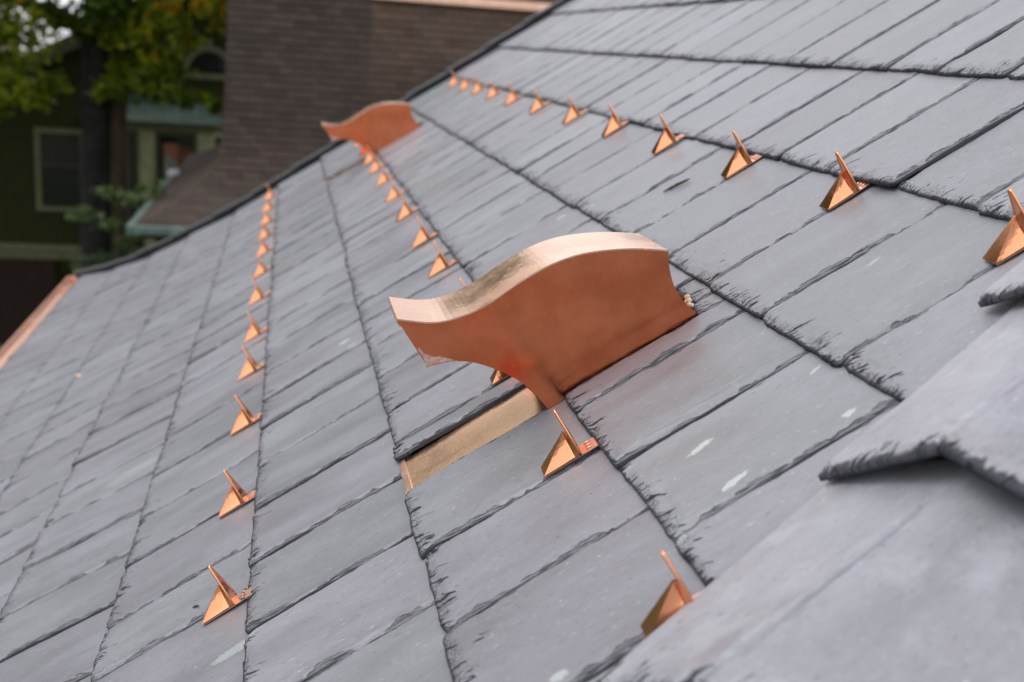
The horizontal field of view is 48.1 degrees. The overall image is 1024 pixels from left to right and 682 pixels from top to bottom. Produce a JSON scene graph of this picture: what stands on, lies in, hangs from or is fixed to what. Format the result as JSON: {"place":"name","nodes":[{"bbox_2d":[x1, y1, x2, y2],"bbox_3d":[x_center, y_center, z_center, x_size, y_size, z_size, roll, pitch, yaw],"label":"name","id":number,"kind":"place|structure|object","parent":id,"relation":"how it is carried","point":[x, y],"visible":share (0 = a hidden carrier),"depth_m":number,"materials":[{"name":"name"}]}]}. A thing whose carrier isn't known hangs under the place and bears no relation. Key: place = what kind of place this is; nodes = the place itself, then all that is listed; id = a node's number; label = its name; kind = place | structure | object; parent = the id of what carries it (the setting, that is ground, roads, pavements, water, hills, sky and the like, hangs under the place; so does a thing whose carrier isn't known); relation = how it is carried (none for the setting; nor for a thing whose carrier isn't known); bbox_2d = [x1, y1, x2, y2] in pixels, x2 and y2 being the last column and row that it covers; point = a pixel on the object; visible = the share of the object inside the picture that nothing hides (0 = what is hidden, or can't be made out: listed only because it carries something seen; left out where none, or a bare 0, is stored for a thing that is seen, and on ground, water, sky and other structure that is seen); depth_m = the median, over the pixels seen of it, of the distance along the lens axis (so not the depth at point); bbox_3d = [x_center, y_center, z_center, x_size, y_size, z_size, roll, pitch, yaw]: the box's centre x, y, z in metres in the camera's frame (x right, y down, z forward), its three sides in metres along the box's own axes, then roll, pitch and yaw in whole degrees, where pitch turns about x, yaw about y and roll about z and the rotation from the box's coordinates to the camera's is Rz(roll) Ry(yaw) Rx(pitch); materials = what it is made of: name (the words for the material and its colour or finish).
{"place":"outdoors","nodes":[
{"label":"outdoors","id":0,"kind":"place"},
{"bbox_2d":[0,48,28,349],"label":"ground","id":1,"kind":"structure","parent":0,"point":[1,346],"depth_m":243.15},
{"bbox_2d":[0,0,227,269],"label":"broadleaf tree","id":2,"kind":"object","parent":1,"relation":"on","point":[113,71],"visible":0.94,"depth_m":20.10,"materials":[{"name":"green plant"}]},
{"bbox_2d":[65,177,167,270],"bbox_3d":[-5.426,0.257,17.117,2.377,5.406,1.770,1,14,-11],"label":"drooping evergreen","id":3,"kind":"object","parent":1,"relation":"on","point":[123,199],"visible":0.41,"depth_m":16.31,"materials":[{"name":"green plant"}]},
{"bbox_2d":[126,0,558,238],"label":"shingled building","id":4,"kind":"structure","parent":1,"relation":"on","point":[298,72],"depth_m":15.37,"materials":[{"name":"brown wood"}]},
{"bbox_2d":[3,0,82,49],"label":"sky","id":5,"kind":"structure","parent":0,"point":[64,2],"materials":[{"name":"white"}]},
{"bbox_2d":[0,0,226,344],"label":"green house","id":6,"kind":"structure","parent":0,"point":[40,189],"depth_m":26.27,"materials":[{"name":"green wood"}]},
{"bbox_2d":[34,127,80,211],"bbox_3d":[-10.361,-3.925,26.357,1.120,1.890,0.100,1,14,-11],"label":"window","id":7,"kind":"structure","parent":6,"relation":"in","point":[57,151],"depth_m":26.34,"materials":[{"name":"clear glass"}]},
{"bbox_2d":[126,132,138,236],"bbox_3d":[-8.624,-3.528,26.085,0.254,2.410,0.100,1,14,-11],"label":"window","id":8,"kind":"structure","parent":6,"relation":"in","point":[132,152],"depth_m":25.99,"materials":[{"name":"glass"}]},
{"bbox_2d":[155,133,196,239],"bbox_3d":[-7.687,-3.510,26.273,0.897,2.410,0.100,1,14,-11],"label":"window","id":9,"kind":"structure","parent":6,"relation":"in","point":[172,150],"depth_m":26.07,"materials":[{"name":"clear glass"}]},
{"bbox_2d":[182,39,225,79],"bbox_3d":[-6.952,-6.473,26.338,1.200,0.910,0.070,1,14,-11],"label":"attic window","id":10,"kind":"structure","parent":6,"relation":"in","point":[209,59],"depth_m":26.36,"materials":[{"name":"clear glass"}]},
{"bbox_2d":[0,0,1023,681],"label":"slate roof","id":11,"kind":"structure","parent":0,"point":[804,458],"depth_m":1.97,"materials":[{"name":"grey stone"}]},
{"bbox_2d":[202,565,250,624],"bbox_3d":[-0.457,0.409,1.864,0.088,0.098,0.041,2,14,-10],"label":"snow guard","id":12,"kind":"object","parent":11,"relation":"on","point":[225,598],"visible":1,"depth_m":1.85,"materials":[{"name":"orange metal"}]},
{"bbox_2d":[239,588,246,599],"bbox_3d":[-0.439,0.413,1.868,0.012,0.010,0.034,1,14,-11],"label":"grit pile","id":13,"kind":"object","parent":12,"relation":"in","point":[244,594],"visible":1,"depth_m":1.86,"materials":[{"name":"grey gravel"}]},
{"bbox_2d":[218,469,255,517],"bbox_3d":[-0.535,0.300,2.271,0.088,0.098,0.041,2,17,-8],"label":"snow guard","id":14,"kind":"object","parent":11,"relation":"on","point":[236,497],"visible":1,"depth_m":2.26,"materials":[{"name":"orange metal"}]},
{"bbox_2d":[230,395,261,435],"bbox_3d":[-0.626,0.175,2.739,0.088,0.098,0.041,2,16,-9],"label":"snow guard","id":15,"kind":"object","parent":11,"relation":"on","point":[245,418],"visible":1,"depth_m":2.73,"materials":[{"name":"orange metal"}]},
{"bbox_2d":[238,346,264,380],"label":"snow guard","id":16,"kind":"object","parent":11,"relation":"on","point":[250,366],"visible":1,"depth_m":3.16,"materials":[{"name":"orange metal"}]},
{"bbox_2d":[244,312,266,342],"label":"snow guard","id":17,"kind":"object","parent":11,"relation":"on","point":[254,330],"visible":1,"depth_m":3.55,"materials":[{"name":"orange metal"}]},
{"bbox_2d":[248,278,271,305],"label":"snow guard","id":18,"kind":"object","parent":11,"relation":"on","point":[258,294],"visible":1,"depth_m":4.04,"materials":[{"name":"orange metal"}]},
{"bbox_2d":[253,254,270,278],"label":"snow guard","id":19,"kind":"object","parent":11,"relation":"on","point":[261,269],"visible":1,"depth_m":4.49,"materials":[{"name":"orange metal"}]},
{"bbox_2d":[256,235,273,256],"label":"snow guard","id":20,"kind":"object","parent":11,"relation":"on","point":[264,248],"visible":0.98,"depth_m":4.92,"materials":[{"name":"orange metal"}]},
{"bbox_2d":[258,220,274,241],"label":"snow guard","id":21,"kind":"object","parent":11,"relation":"on","point":[265,232],"visible":1,"depth_m":5.31,"materials":[{"name":"orange metal"}]},
{"bbox_2d":[261,207,274,225],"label":"snow guard","id":22,"kind":"object","parent":11,"relation":"on","point":[267,218],"visible":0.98,"depth_m":5.72,"materials":[{"name":"orange metal"}]},
{"bbox_2d":[262,195,275,213],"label":"snow guard","id":23,"kind":"object","parent":11,"relation":"on","point":[268,205],"visible":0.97,"depth_m":6.14,"materials":[{"name":"orange metal"}]},
{"bbox_2d":[264,184,277,200],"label":"snow guard","id":24,"kind":"object","parent":11,"relation":"on","point":[270,193],"visible":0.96,"depth_m":6.60,"materials":[{"name":"orange metal"}]},
{"bbox_2d":[359,147,367,155],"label":"snow guard","id":25,"kind":"object","parent":11,"relation":"on","point":[363,150],"visible":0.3,"depth_m":6.01,"materials":[{"name":"orange metal"}]},
{"bbox_2d":[364,145,378,165],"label":"snow guard","id":26,"kind":"object","parent":11,"relation":"on","point":[370,157],"visible":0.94,"depth_m":5.61,"materials":[{"name":"orange metal"}]},
{"bbox_2d":[321,102,421,183],"bbox_3d":[-0.708,-1.005,5.830,0.516,0.423,0.211,1,14,-11],"label":"roof vent","id":27,"kind":"object","parent":11,"relation":"on","point":[375,128],"visible":0.98,"depth_m":5.73,"materials":[{"name":"orange metal"}]},
{"bbox_2d":[369,153,384,173],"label":"snow guard","id":28,"kind":"object","parent":11,"relation":"on","point":[375,166],"visible":0.93,"depth_m":5.25,"materials":[{"name":"orange metal"}]},
{"bbox_2d":[376,163,393,186],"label":"snow guard","id":29,"kind":"object","parent":11,"relation":"on","point":[383,178],"visible":0.92,"depth_m":4.81,"materials":[{"name":"orange metal"}]},
{"bbox_2d":[385,177,405,202],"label":"snow guard","id":30,"kind":"object","parent":11,"relation":"on","point":[393,193],"visible":1,"depth_m":4.34,"materials":[{"name":"orange metal"}]},
{"bbox_2d":[396,193,418,221],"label":"snow guard","id":31,"kind":"object","parent":11,"relation":"on","point":[405,211],"visible":1,"depth_m":3.91,"materials":[{"name":"orange metal"}]},
{"bbox_2d":[412,216,437,248],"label":"snow guard","id":32,"kind":"object","parent":11,"relation":"on","point":[423,236],"visible":1,"depth_m":3.41,"materials":[{"name":"orange metal"}]},
{"bbox_2d":[428,240,456,277],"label":"snow guard","id":33,"kind":"object","parent":11,"relation":"on","point":[441,263],"visible":0.98,"depth_m":3.00,"materials":[{"name":"orange metal"}]},
{"bbox_2d":[448,70,461,87],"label":"snow guard","id":34,"kind":"object","parent":11,"relation":"on","point":[454,80],"visible":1,"depth_m":6.52,"materials":[{"name":"orange metal"}]},
{"bbox_2d":[459,73,473,90],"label":"snow guard","id":35,"kind":"object","parent":11,"relation":"on","point":[465,84],"visible":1,"depth_m":6.11,"materials":[{"name":"orange metal"}]},
{"bbox_2d":[471,75,485,94],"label":"snow guard","id":36,"kind":"object","parent":11,"relation":"on","point":[477,87],"visible":1,"depth_m":5.71,"materials":[{"name":"orange metal"}]},
{"bbox_2d":[486,78,502,99],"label":"snow guard","id":37,"kind":"object","parent":11,"relation":"on","point":[493,91],"visible":1,"depth_m":5.28,"materials":[{"name":"orange metal"}]},
{"bbox_2d":[490,369,508,384],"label":"snow guard","id":38,"kind":"object","parent":11,"relation":"on","point":[497,376],"visible":0.16,"depth_m":2.08,"materials":[{"name":"orange metal"}]},
{"bbox_2d":[503,82,523,105],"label":"snow guard","id":39,"kind":"object","parent":11,"relation":"on","point":[512,97],"visible":1,"depth_m":4.82,"materials":[{"name":"orange metal"}]},
{"bbox_2d":[529,88,550,113],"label":"snow guard","id":40,"kind":"object","parent":11,"relation":"on","point":[537,104],"visible":1,"depth_m":4.33,"materials":[{"name":"orange metal"}]},
{"bbox_2d":[388,232,696,493],"bbox_3d":[0.052,0.033,1.932,0.516,0.423,0.211,1,14,-11],"label":"roof vent","id":41,"kind":"object","parent":11,"relation":"on","point":[550,323],"visible":0.99,"depth_m":1.84,"materials":[{"name":"orange metal"}]},
{"bbox_2d":[677,291,694,302],"bbox_3d":[0.287,-0.075,1.952,0.013,0.014,0.097,0,15,-15],"label":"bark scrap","id":42,"kind":"object","parent":41,"relation":"on","point":[681,295],"visible":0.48,"depth_m":1.94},
{"bbox_2d":[684,295,693,307],"bbox_3d":[0.295,-0.066,1.908,0.013,0.018,0.035,1,14,-11],"label":"berry cluster","id":43,"kind":"object","parent":41,"relation":"attached to","point":[688,300],"visible":0.96,"depth_m":1.90,"materials":[{"name":"beige"}]},
{"bbox_2d":[541,409,598,476],"bbox_3d":[0.091,0.146,1.659,0.088,0.098,0.041,2,16,-8],"label":"snow guard","id":44,"kind":"object","parent":11,"relation":"on","point":[565,450],"visible":1,"depth_m":1.65,"materials":[{"name":"orange metal"}]},
{"bbox_2d":[562,95,588,124],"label":"snow guard","id":45,"kind":"object","parent":11,"relation":"on","point":[573,113],"visible":1,"depth_m":3.80,"materials":[{"name":"orange metal"}]},
{"bbox_2d":[601,103,628,136],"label":"snow guard","id":46,"kind":"object","parent":11,"relation":"on","point":[614,124],"visible":1,"depth_m":3.32,"materials":[{"name":"orange metal"}]},
{"bbox_2d":[651,114,684,153],"bbox_3d":[0.399,-0.515,2.866,0.088,0.098,0.041,1,14,-11],"label":"snow guard","id":47,"kind":"object","parent":11,"relation":"on","point":[667,138],"visible":1,"depth_m":2.86,"materials":[{"name":"orange metal"}]},
{"bbox_2d":[640,550,700,636],"bbox_3d":[0.186,0.264,1.201,0.088,0.098,0.041,2,16,-8],"label":"snow guard","id":48,"kind":"object","parent":11,"relation":"on","point":[675,597],"visible":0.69,"depth_m":1.19,"materials":[{"name":"orange metal"}]},
{"bbox_2d":[721,130,762,178],"bbox_3d":[0.489,-0.389,2.396,0.088,0.098,0.041,1,16,-11],"label":"snow guard","id":49,"kind":"object","parent":11,"relation":"on","point":[740,159],"visible":1,"depth_m":2.39,"materials":[{"name":"orange metal"}]},
{"bbox_2d":[819,151,869,209],"bbox_3d":[0.577,-0.272,1.952,0.088,0.098,0.041,1,15,-13],"label":"snow guard","id":50,"kind":"object","parent":11,"relation":"on","point":[845,186],"visible":1,"depth_m":1.94,"materials":[{"name":"orange metal"}]},
{"bbox_2d":[982,188,1023,264],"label":"snow guard","id":51,"kind":"object","parent":11,"relation":"on","point":[1008,243],"visible":1,"depth_m":1.48,"materials":[{"name":"orange metal"}]},
{"bbox_2d":[663,178,689,191],"bbox_3d":[0.362,-0.342,2.523,0.057,0.037,0.008,8,15,17],"label":"twig","id":52,"kind":"object","parent":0,"point":[676,185],"visible":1,"depth_m":2.52,"materials":[{"name":"grey wood"}]}
]}

